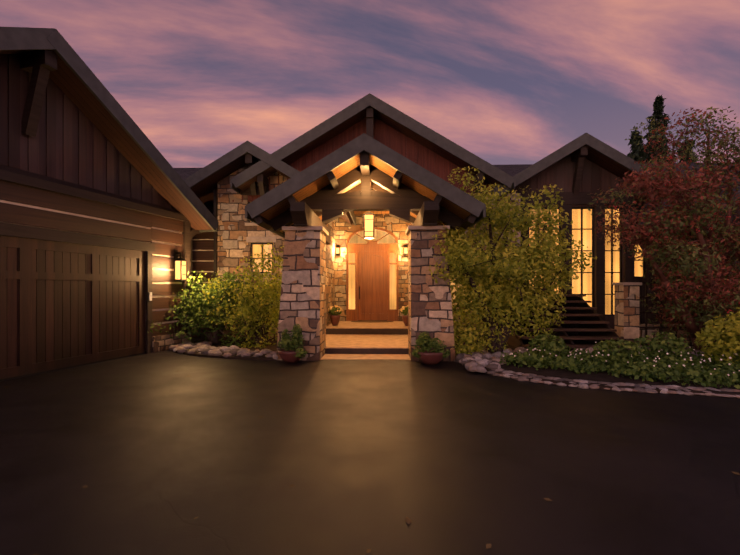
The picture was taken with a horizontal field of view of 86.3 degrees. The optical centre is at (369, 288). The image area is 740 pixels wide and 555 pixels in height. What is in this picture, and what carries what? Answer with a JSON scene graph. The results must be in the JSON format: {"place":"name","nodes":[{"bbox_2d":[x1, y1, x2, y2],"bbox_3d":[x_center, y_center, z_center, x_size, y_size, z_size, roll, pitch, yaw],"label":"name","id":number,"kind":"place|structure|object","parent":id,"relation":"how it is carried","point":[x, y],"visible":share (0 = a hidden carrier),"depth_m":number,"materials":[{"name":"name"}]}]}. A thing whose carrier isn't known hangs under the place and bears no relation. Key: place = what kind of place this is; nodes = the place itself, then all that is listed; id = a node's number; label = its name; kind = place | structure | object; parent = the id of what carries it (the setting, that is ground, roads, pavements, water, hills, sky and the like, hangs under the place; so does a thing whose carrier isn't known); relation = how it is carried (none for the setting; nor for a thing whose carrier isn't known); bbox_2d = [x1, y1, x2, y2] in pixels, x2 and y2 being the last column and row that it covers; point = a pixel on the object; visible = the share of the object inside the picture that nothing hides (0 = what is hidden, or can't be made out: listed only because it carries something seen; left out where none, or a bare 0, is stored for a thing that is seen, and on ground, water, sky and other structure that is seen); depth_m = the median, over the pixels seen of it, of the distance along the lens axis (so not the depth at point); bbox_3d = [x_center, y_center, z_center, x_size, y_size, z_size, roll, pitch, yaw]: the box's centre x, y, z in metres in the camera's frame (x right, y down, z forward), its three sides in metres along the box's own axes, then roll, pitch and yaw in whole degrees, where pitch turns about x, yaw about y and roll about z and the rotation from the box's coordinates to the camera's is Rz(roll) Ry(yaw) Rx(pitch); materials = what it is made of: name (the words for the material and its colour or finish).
{"place":"outdoors","nodes":[
{"label":"outdoors","id":0,"kind":"place"},
{"bbox_2d":[0,54,172,208],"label":"gable siding","id":1,"kind":"object","parent":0,"point":[70,142],"visible":0.96,"depth_m":7.46,"materials":[{"name":"brown wood"}]},
{"bbox_2d":[20,50,56,136],"bbox_3d":[-5.752,-3.380,6.828,0.636,1.424,0.200,0,0,16],"label":"roof bracket","id":2,"kind":"object","parent":1,"relation":"attached to","point":[39,65],"visible":0.82,"depth_m":6.78,"materials":[{"name":"brown wood"}]},
{"bbox_2d":[0,27,218,231],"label":"roof fascia","id":3,"kind":"structure","parent":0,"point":[19,38],"depth_m":7.46,"materials":[{"name":"brown wood"}]},
{"bbox_2d":[0,50,211,229],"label":"roof soffit","id":4,"kind":"structure","parent":3,"relation":"attached to","point":[64,78],"depth_m":8.29,"materials":[{"name":"brown wood"}]},
{"bbox_2d":[191,229,200,239],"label":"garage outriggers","id":5,"kind":"object","parent":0,"point":[194,232],"visible":0.31,"depth_m":10.80,"materials":[{"name":"brown wood"}]},
{"bbox_2d":[191,224,218,324],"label":"trim","id":6,"kind":"structure","parent":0,"point":[191,260],"depth_m":11.04,"materials":[{"name":"brown wood"}]},
{"bbox_2d":[245,153,257,194],"bbox_3d":[-3.526,-3.400,11.810,0.200,1.131,0.634,0,0,2],"label":"roof bracket","id":7,"kind":"object","parent":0,"point":[250,160],"visible":0.57,"depth_m":11.65,"materials":[{"name":"brown wood"}]},
{"bbox_2d":[184,141,355,225],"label":"roof fascia","id":8,"kind":"structure","parent":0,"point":[220,163],"depth_m":11.40,"materials":[{"name":"brown wood"}]},
{"bbox_2d":[214,190,216,278],"bbox_3d":[-4.724,-0.890,12.062,0.080,4.250,0.080,0,0,2],"label":"stone bay downspout","id":9,"kind":"object","parent":8,"relation":"attached to","point":[215,233],"visible":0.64,"depth_m":12.02,"materials":[{"name":"brown metal"}]},
{"bbox_2d":[190,155,352,224],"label":"roof soffit","id":10,"kind":"structure","parent":8,"relation":"attached to","point":[203,190],"depth_m":12.01,"materials":[{"name":"brown wood"}]},
{"bbox_2d":[218,161,326,336],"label":"stone wall","id":11,"kind":"structure","parent":0,"point":[234,246],"depth_m":12.09,"materials":[{"name":"beige stone"}]},
{"bbox_2d":[241,186,268,194],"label":"stone bay lintels","id":12,"kind":"object","parent":11,"relation":"on","point":[247,192],"visible":0.21,"depth_m":12.03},
{"bbox_2d":[245,223,275,276],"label":"stone bay sills","id":13,"kind":"structure","parent":11,"relation":"attached to","point":[261,239],"depth_m":12.03,"materials":[{"name":"beige stone"}]},
{"bbox_2d":[251,243,272,272],"bbox_3d":[-3.315,-0.940,12.160,0.720,0.950,0.047,0,0,2],"label":"window frame","id":14,"kind":"object","parent":11,"relation":"in","point":[252,244],"visible":0.58,"depth_m":12.15,"materials":[{"name":"beige wood"}]},
{"bbox_2d":[253,244,271,271],"bbox_3d":[-3.314,-0.940,12.197,0.700,0.930,0.020,0,0,2],"label":"bay window glass","id":15,"kind":"object","parent":14,"relation":"in","point":[257,249],"depth_m":12.19,"materials":[{"name":"glass"}]},
{"bbox_2d":[0,337,739,554],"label":"asphalt ground","id":16,"kind":"structure","parent":0,"point":[444,457],"depth_m":3.47,"materials":[{"name":"black asphalt"}]},
{"bbox_2d":[0,200,181,324],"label":"garage wall","id":17,"kind":"structure","parent":16,"relation":"on","point":[41,208],"depth_m":9.54,"materials":[{"name":"brown wood"}]},
{"bbox_2d":[0,246,137,368],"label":"garage door","id":18,"kind":"structure","parent":17,"relation":"in","point":[61,319],"depth_m":7.62,"materials":[{"name":"brown wood"}]},
{"bbox_2d":[0,235,145,378],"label":"garage door rails","id":19,"kind":"object","parent":18,"relation":"attached to","point":[25,275],"visible":0.98,"depth_m":7.54,"materials":[{"name":"brown wood"}]},
{"bbox_2d":[0,352,145,381],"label":"garage door seal","id":20,"kind":"object","parent":18,"relation":"attached to","point":[21,376],"visible":0.89,"depth_m":7.56,"materials":[{"name":"black rubber"}]},
{"bbox_2d":[0,180,182,336],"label":"garage log planks","id":21,"kind":"object","parent":17,"relation":"attached to","point":[13,213],"visible":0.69,"depth_m":8.44,"materials":[{"name":"brown wood"}]},
{"bbox_2d":[0,164,188,221],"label":"garage belly band","id":22,"kind":"object","parent":21,"relation":"attached to","point":[23,177],"visible":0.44,"depth_m":7.74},
{"bbox_2d":[0,221,190,353],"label":"garage trim","id":23,"kind":"structure","parent":17,"relation":"attached to","point":[18,230],"depth_m":8.62,"materials":[{"name":"brown wood"}]},
{"bbox_2d":[174,250,186,280],"bbox_3d":[-4.895,-0.605,10.171,0.280,0.800,0.240,0,0,16],"label":"wall lantern","id":24,"kind":"object","parent":17,"relation":"attached to","point":[176,258],"depth_m":10.10,"materials":[{"name":"yellow glass"}]},
{"bbox_2d":[152,332,190,352],"bbox_3d":[-5.073,1.345,10.114,0.424,0.380,1.307,0,0,2],"label":"stone wall base","id":25,"kind":"object","parent":16,"relation":"on","point":[162,343],"visible":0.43,"depth_m":9.84,"materials":[{"name":"brown stone"}]},
{"bbox_2d":[139,269,256,346],"bbox_3d":[-4.191,0.506,10.481,3.211,2.156,2.804,0,0,2],"label":"shrub","id":26,"kind":"object","parent":16,"relation":"on","point":[199,304],"depth_m":10.32,"materials":[{"name":"green plant"}]},
{"bbox_2d":[191,324,212,336],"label":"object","id":27,"kind":"object","parent":16,"relation":"on","point":[197,332],"depth_m":12.56,"materials":[{"name":"stone"}]},
{"bbox_2d":[192,239,217,293],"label":"link wall","id":28,"kind":"structure","parent":16,"relation":"on","point":[203,260],"depth_m":12.63,"materials":[{"name":"brown wood"}]},
{"bbox_2d":[192,232,217,320],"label":"log planks","id":29,"kind":"object","parent":28,"relation":"attached to","point":[203,255],"depth_m":12.60,"materials":[{"name":"brown wood"}]},
{"bbox_2d":[172,337,277,359],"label":"bed soil","id":30,"kind":"structure","parent":16,"relation":"on","point":[271,346],"depth_m":9.64,"materials":[{"name":"brown soil"}]},
{"bbox_2d":[168,341,277,359],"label":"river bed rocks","id":31,"kind":"object","parent":30,"relation":"on","point":[204,347],"visible":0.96,"depth_m":9.18,"materials":[{"name":"grey stone"}]},
{"bbox_2d":[200,243,283,347],"bbox_3d":[-2.784,0.304,10.539,2.722,3.089,3.226,0,0,2],"label":"shrub","id":32,"kind":"object","parent":16,"relation":"on","point":[264,299],"depth_m":9.83,"materials":[{"name":"green plant"}]},
{"bbox_2d":[277,324,306,362],"bbox_3d":[-1.607,1.125,8.226,0.677,0.820,0.583,0,0,2],"label":"planter","id":33,"kind":"object","parent":16,"relation":"on","point":[288,342],"depth_m":8.11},
{"bbox_2d":[276,230,454,360],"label":"stone pillars","id":34,"kind":"structure","parent":16,"relation":"on","point":[303,296],"depth_m":8.47,"materials":[{"name":"grey stone"}]},
{"bbox_2d":[254,151,476,244],"bbox_3d":[-0.053,-2.092,9.972,4.740,1.607,3.980,0,0,2],"label":"porch timber truss","id":35,"kind":"object","parent":34,"relation":"on","point":[394,196],"visible":0.79,"depth_m":8.74,"materials":[{"name":"brown wood"}]},
{"bbox_2d":[363,211,374,238],"bbox_3d":[-0.024,-1.933,10.261,0.300,1.245,0.300,0,0,2],"label":"porch lantern","id":36,"kind":"object","parent":35,"relation":"hanging from","point":[368,225],"depth_m":10.15,"materials":[{"name":"yellow glass"}]},
{"bbox_2d":[245,133,485,238],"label":"porch roof fascia","id":37,"kind":"structure","parent":34,"relation":"on","point":[382,153],"depth_m":7.91,"materials":[{"name":"brown wood"}]},
{"bbox_2d":[260,154,470,235],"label":"porch ceiling","id":38,"kind":"structure","parent":37,"relation":"attached to","point":[315,187],"depth_m":8.42,"materials":[{"name":"brown wood"}]},
{"bbox_2d":[282,225,449,235],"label":"entry pillar caps","id":39,"kind":"object","parent":34,"relation":"on","point":[326,232],"visible":0.64,"depth_m":8.48,"materials":[{"name":"grey stone"}]},
{"bbox_2d":[325,329,408,353],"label":"step risers","id":40,"kind":"object","parent":16,"relation":"on","point":[366,351],"visible":0.64,"depth_m":9.24,"materials":[{"name":"brown wood"}]},
{"bbox_2d":[320,321,410,359],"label":"porch steps","id":41,"kind":"structure","parent":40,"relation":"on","point":[366,341],"depth_m":10.28,"materials":[{"name":"beige stone"}]},
{"bbox_2d":[328,305,341,325],"bbox_3d":[-1.113,0.844,12.550,0.477,0.661,0.469,0,0,2],"label":"potted plant","id":42,"kind":"object","parent":41,"relation":"on","point":[334,319],"depth_m":12.43,"materials":[{"name":"green plant"}]},
{"bbox_2d":[351,320,392,321],"bbox_3d":[0.076,1.163,14.030,1.500,0.016,0.675,0,0,2],"label":"threshold","id":43,"kind":"object","parent":41,"relation":"on","point":[371,321],"visible":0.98,"depth_m":13.91,"materials":[{"name":"brown wood"}]},
{"bbox_2d":[400,305,407,325],"bbox_3d":[1.186,0.844,12.477,0.477,0.661,0.469,0,0,2],"label":"potted plant","id":44,"kind":"object","parent":41,"relation":"on","point":[405,319],"depth_m":12.37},
{"bbox_2d":[327,214,412,325],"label":"recess stone walls","id":45,"kind":"structure","parent":16,"relation":"on","point":[342,230],"depth_m":14.27,"materials":[{"name":"beige stone"}]},
{"bbox_2d":[346,227,397,320],"bbox_3d":[0.087,-0.530,14.390,1.890,3.410,0.220,0,0,2],"label":"entry door frame","id":46,"kind":"object","parent":45,"relation":"in","point":[352,314],"visible":0.92,"depth_m":14.34,"materials":[{"name":"brown wood"}]},
{"bbox_2d":[358,251,386,319],"bbox_3d":[0.088,-0.110,14.405,1.060,2.510,0.090,0,0,2],"label":"front door","id":47,"kind":"structure","parent":46,"relation":"in","point":[372,281],"depth_m":14.38,"materials":[{"name":"brown wood"}]},
{"bbox_2d":[349,253,395,308],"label":"sidelight windows","id":48,"kind":"structure","parent":46,"relation":"in","point":[392,283],"depth_m":14.40,"materials":[{"name":"glass"}]},
{"bbox_2d":[349,230,395,243],"bbox_3d":[0.089,-1.935,14.428,1.890,0.600,0.015,0,0,2],"label":"arched transom window","id":49,"kind":"structure","parent":46,"relation":"in","point":[378,234],"depth_m":14.41,"materials":[{"name":"beige glass"}]},
{"bbox_2d":[6,369,739,554],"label":"fallen leaves","id":50,"kind":"object","parent":16,"relation":"on","point":[407,520],"visible":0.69,"depth_m":2.86,"materials":[{"name":"brown plant"}]},
{"bbox_2d":[412,332,449,364],"bbox_3d":[1.228,1.202,8.040,0.779,0.666,0.626,0,0,2],"label":"planter","id":51,"kind":"object","parent":16,"relation":"on","point":[427,343],"depth_m":7.88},
{"bbox_2d":[627,128,647,162],"bbox_3d":[18.492,-4.778,27.567,4.228,12.625,4.294,0,0,2],"label":"conifer","id":52,"kind":"object","parent":16,"relation":"on","point":[637,153],"depth_m":27.12,"materials":[{"name":"green plant"}]},
{"bbox_2d":[644,94,670,162],"bbox_3d":[20.660,-6.187,28.429,4.956,15.443,4.764,0,0,2],"label":"conifer","id":53,"kind":"object","parent":16,"relation":"on","point":[658,104],"depth_m":28.10,"materials":[{"name":"green plant"}]},
{"bbox_2d":[634,224,701,323],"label":"wall","id":54,"kind":"structure","parent":16,"relation":"on","point":[649,276],"depth_m":13.26,"materials":[{"name":"brown wood"}]},
{"bbox_2d":[634,256,644,277],"bbox_3d":[8.900,-0.965,13.373,0.800,1.200,0.047,0,0,2],"label":"window frame","id":55,"kind":"object","parent":54,"relation":"attached to","point":[643,260],"visible":0.1,"depth_m":13.35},
{"bbox_2d":[634,244,642,275],"bbox_3d":[8.901,-0.965,13.410,0.780,1.180,0.020,0,0,2],"label":"window glass","id":56,"kind":"object","parent":55,"relation":"in","point":[638,269],"depth_m":13.39,"materials":[{"name":"glass"}]},
{"bbox_2d":[677,141,698,162],"bbox_3d":[24.225,-4.965,30.204,6.031,13.000,5.851,0,0,2],"label":"conifer","id":57,"kind":"object","parent":16,"relation":"on","point":[687,155],"visible":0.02,"depth_m":30.04,"materials":[{"name":"plant"}]},
{"bbox_2d":[713,206,739,287],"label":"foliage","id":58,"kind":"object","parent":16,"relation":"on","point":[733,216],"depth_m":11.04,"materials":[{"name":"red plant"}]},
{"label":"walls","id":59,"kind":"object","parent":16,"relation":"on","visible":0},
{"bbox_2d":[174,162,731,223],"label":"roof shingles","id":60,"kind":"object","parent":59,"relation":"on","point":[511,170],"visible":0.02,"depth_m":16.62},
{"bbox_3d":[12.886,-3.152,14.464,7.126,2.304,8.180,0,0,2],"label":"far right block roof soffit","id":61,"kind":"object","parent":59,"relation":"on","visible":0},
{"bbox_2d":[693,165,739,207],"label":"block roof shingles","id":62,"kind":"object","parent":61,"relation":"on","point":[726,185],"visible":0.06,"depth_m":11.58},
{"bbox_2d":[699,191,739,215],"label":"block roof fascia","id":63,"kind":"structure","parent":61,"relation":"attached to","point":[738,192],"depth_m":10.40,"materials":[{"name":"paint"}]},
{"bbox_2d":[0,0,739,167],"label":"sky","id":64,"kind":"structure","parent":0,"point":[508,82],"materials":[{"name":"purple"}]},
{"bbox_2d":[353,211,388,213],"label":"recess ceiling","id":65,"kind":"structure","parent":0,"point":[373,212],"depth_m":14.06,"materials":[{"name":"brown wood"}]},
{"bbox_2d":[238,109,507,191],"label":"gable roof soffit","id":66,"kind":"structure","parent":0,"point":[331,134],"depth_m":11.69,"materials":[{"name":"brown wood"}]},
{"bbox_2d":[257,118,484,195],"bbox_3d":[0.003,-3.817,11.716,6.580,2.878,0.609,0,0,2],"label":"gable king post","id":67,"kind":"object","parent":66,"relation":"attached to","point":[263,180],"visible":0.46,"depth_m":11.48,"materials":[{"name":"brown wood"}]},
{"bbox_2d":[366,107,373,124],"bbox_3d":[0.002,-4.502,11.710,0.200,1.521,0.617,0,0,2],"label":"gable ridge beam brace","id":68,"kind":"object","parent":67,"relation":"attached to","point":[369,112],"visible":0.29,"depth_m":11.40,"materials":[{"name":"brown wood"}]},
{"bbox_2d":[232,117,510,202],"bbox_3d":[0.015,-3.975,12.110,8.733,2.620,0.302,0,0,2],"label":"gable siding","id":69,"kind":"object","parent":66,"relation":"attached to","point":[413,151],"visible":0.38,"depth_m":11.96,"materials":[{"name":"brown wood"}]},
{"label":"gable roof shingles","id":70,"kind":"object","parent":66,"relation":"attached to","visible":0},
{"bbox_2d":[230,93,515,192],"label":"roof","id":71,"kind":"structure","parent":70,"relation":"attached to","point":[397,116],"depth_m":11.29,"materials":[{"name":"paint"}]},
{"bbox_2d":[450,256,482,304],"bbox_3d":[2.903,-0.315,11.999,1.180,1.680,0.020,0,0,2],"label":"entry window glass","id":72,"kind":"object","parent":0,"point":[454,289],"depth_m":12.00,"materials":[{"name":"glass"}]},
{"bbox_2d":[517,191,634,319],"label":"exterior wall","id":73,"kind":"structure","parent":0,"point":[570,199],"depth_m":11.89,"materials":[{"name":"brown wood"}]},
{"bbox_2d":[490,133,670,204],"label":"wing roof fascia","id":74,"kind":"structure","parent":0,"point":[608,151],"depth_m":11.30,"materials":[{"name":"brown wood"}]},
{"bbox_2d":[516,146,655,203],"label":"wing roof soffit","id":75,"kind":"structure","parent":74,"relation":"attached to","point":[606,163],"depth_m":11.70,"materials":[{"name":"brown wood"}]},
{"bbox_2d":[509,154,640,192],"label":"gable wall","id":76,"kind":"structure","parent":75,"relation":"attached to","point":[594,178],"depth_m":11.96,"materials":[{"name":"brown wood"}]},
{"bbox_2d":[571,145,587,194],"bbox_3d":[6.195,-3.492,11.703,0.200,1.326,0.636,0,0,2],"label":"roof bracket","id":77,"kind":"object","parent":76,"relation":"attached to","point":[579,155],"visible":0.86,"depth_m":11.68,"materials":[{"name":"brown wood"}]},
{"bbox_2d":[455,338,739,397],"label":"bed soil","id":78,"kind":"structure","parent":0,"point":[602,376],"depth_m":6.60,"materials":[{"name":"brown soil"}]},
{"bbox_2d":[449,193,520,337],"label":"exterior wall","id":79,"kind":"structure","parent":78,"relation":"on","point":[512,199],"depth_m":11.84,"materials":[{"name":"brown wood"}]},
{"bbox_2d":[429,166,596,355],"bbox_3d":[2.833,-0.587,8.963,3.906,4.339,2.920,0,0,-32],"label":"yellow tree","id":80,"kind":"object","parent":78,"relation":"on","point":[544,267],"depth_m":8.67,"materials":[{"name":"plant"}]},
{"bbox_2d":[516,296,578,335],"bbox_3d":[5.006,0.885,11.893,2.470,1.300,0.180,0,0,2],"label":"stairs","id":81,"kind":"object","parent":78,"relation":"on","point":[572,318],"depth_m":11.77,"materials":[{"name":"black wood"}]},
{"bbox_2d":[501,297,626,349],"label":"stair risers","id":82,"kind":"object","parent":78,"relation":"on","point":[514,341],"visible":0.21,"depth_m":10.69,"materials":[{"name":"brown wood"}]},
{"bbox_2d":[513,294,630,348],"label":"stair treads","id":83,"kind":"object","parent":82,"relation":"on","point":[582,337],"visible":0.56,"depth_m":9.97,"materials":[{"name":"brown wood"}]},
{"bbox_2d":[453,360,739,397],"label":"bed curb cobbles","id":84,"kind":"object","parent":78,"relation":"on","point":[583,385],"visible":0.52,"depth_m":6.04,"materials":[{"name":"grey stone"}]},
{"bbox_2d":[455,345,737,372],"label":"river rocks","id":85,"kind":"object","parent":78,"relation":"on","point":[475,361],"visible":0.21,"depth_m":8.03,"materials":[{"name":"grey stone"}]},
{"bbox_2d":[527,331,691,368],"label":"flowering shrubs","id":86,"kind":"object","parent":78,"relation":"on","point":[555,347],"visible":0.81,"depth_m":7.53,"materials":[{"name":"green plant"}]},
{"bbox_2d":[499,342,739,388],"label":"ground cover","id":87,"kind":"object","parent":78,"relation":"on","point":[647,370],"depth_m":6.88,"materials":[{"name":"green plant"}]},
{"bbox_2d":[615,285,638,346],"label":"stone pillar","id":88,"kind":"structure","parent":78,"relation":"on","point":[627,312],"depth_m":9.66,"materials":[{"name":"grey stone"}]},
{"bbox_2d":[612,282,641,284],"bbox_3d":[6.406,-0.120,9.847,0.460,0.070,0.460,0,0,2],"label":"pillar cap","id":89,"kind":"object","parent":88,"relation":"on","point":[629,283],"visible":0.86,"depth_m":9.62,"materials":[{"name":"grey stone"}]},
{"bbox_2d":[587,106,739,351],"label":"ash tree","id":90,"kind":"object","parent":78,"relation":"on","point":[681,215],"depth_m":8.59,"materials":[{"name":"red plant"}]},
{"bbox_2d":[613,156,739,324],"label":"ash tree berries","id":91,"kind":"object","parent":90,"relation":"on","point":[696,229],"visible":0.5,"depth_m":8.24,"materials":[{"name":"red plant"}]},
{"bbox_2d":[639,282,691,347],"bbox_3d":[8.570,0.625,9.763,3.950,1.820,0.110,0,0,2],"label":"trellis lattice","id":92,"kind":"object","parent":78,"relation":"on","point":[646,326],"visible":0.1,"depth_m":9.80,"materials":[{"name":"brown wood"}]},
{"bbox_2d":[639,324,694,347],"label":"terrace stone wall","id":93,"kind":"structure","parent":78,"relation":"on","point":[649,331],"depth_m":9.88,"materials":[{"name":"stone"}]},
{"bbox_2d":[694,307,739,365],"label":"shrub leaves","id":94,"kind":"object","parent":78,"relation":"on","point":[729,339],"visible":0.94,"depth_m":7.32,"materials":[{"name":"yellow plant"}]},
{"bbox_3d":[6.300,-0.565,15.013,3.380,4.200,5.500,0,0,2],"label":"wing","id":95,"kind":"object","parent":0,"visible":0},
{"bbox_2d":[526,204,623,328],"bbox_3d":[6.208,-0.505,12.114,3.380,4.080,0.300,0,0,2],"label":"window trim","id":96,"kind":"structure","parent":95,"relation":"attached to","point":[611,320],"depth_m":11.96,"materials":[{"name":"brown wood"}]},
{"bbox_2d":[529,207,560,292],"bbox_3d":[5.327,-0.825,12.086,1.000,3.320,0.047,0,0,2],"label":"window frame","id":97,"kind":"object","parent":96,"relation":"attached to","point":[549,226],"visible":0.08,"depth_m":12.06,"materials":[{"name":"black wood"}]},
{"bbox_2d":[529,209,558,290],"bbox_3d":[5.328,-0.825,12.122,0.980,3.300,0.020,0,0,2],"label":"window glass","id":98,"kind":"object","parent":97,"relation":"in","point":[531,235],"depth_m":12.11,"materials":[{"name":"yellow glass"}]},
{"bbox_2d":[572,207,593,309],"bbox_3d":[6.466,-0.825,12.050,0.720,3.320,0.047,0,0,2],"label":"window frame","id":99,"kind":"object","parent":96,"relation":"attached to","point":[582,250],"visible":0.62,"depth_m":12.03,"materials":[{"name":"brown wood"}]},
{"bbox_2d":[572,209,591,306],"bbox_3d":[6.468,-0.825,12.086,0.700,3.300,0.020,0,0,2],"label":"window glass","id":100,"kind":"object","parent":99,"relation":"in","point":[587,241],"depth_m":12.07,"materials":[{"name":"glass"}]},
{"bbox_2d":[605,207,621,315],"bbox_3d":[7.371,-0.825,12.021,0.570,3.320,0.047,0,0,2],"label":"window frame","id":101,"kind":"object","parent":96,"relation":"attached to","point":[620,268],"visible":0.42,"depth_m":12.01,"materials":[{"name":"black wood"}]},
{"bbox_2d":[605,209,618,313],"bbox_3d":[7.372,-0.825,12.057,0.550,3.300,0.020,0,0,2],"label":"window glass","id":102,"kind":"object","parent":101,"relation":"in","point":[608,275],"depth_m":12.05,"materials":[{"name":"glass"}]}
]}

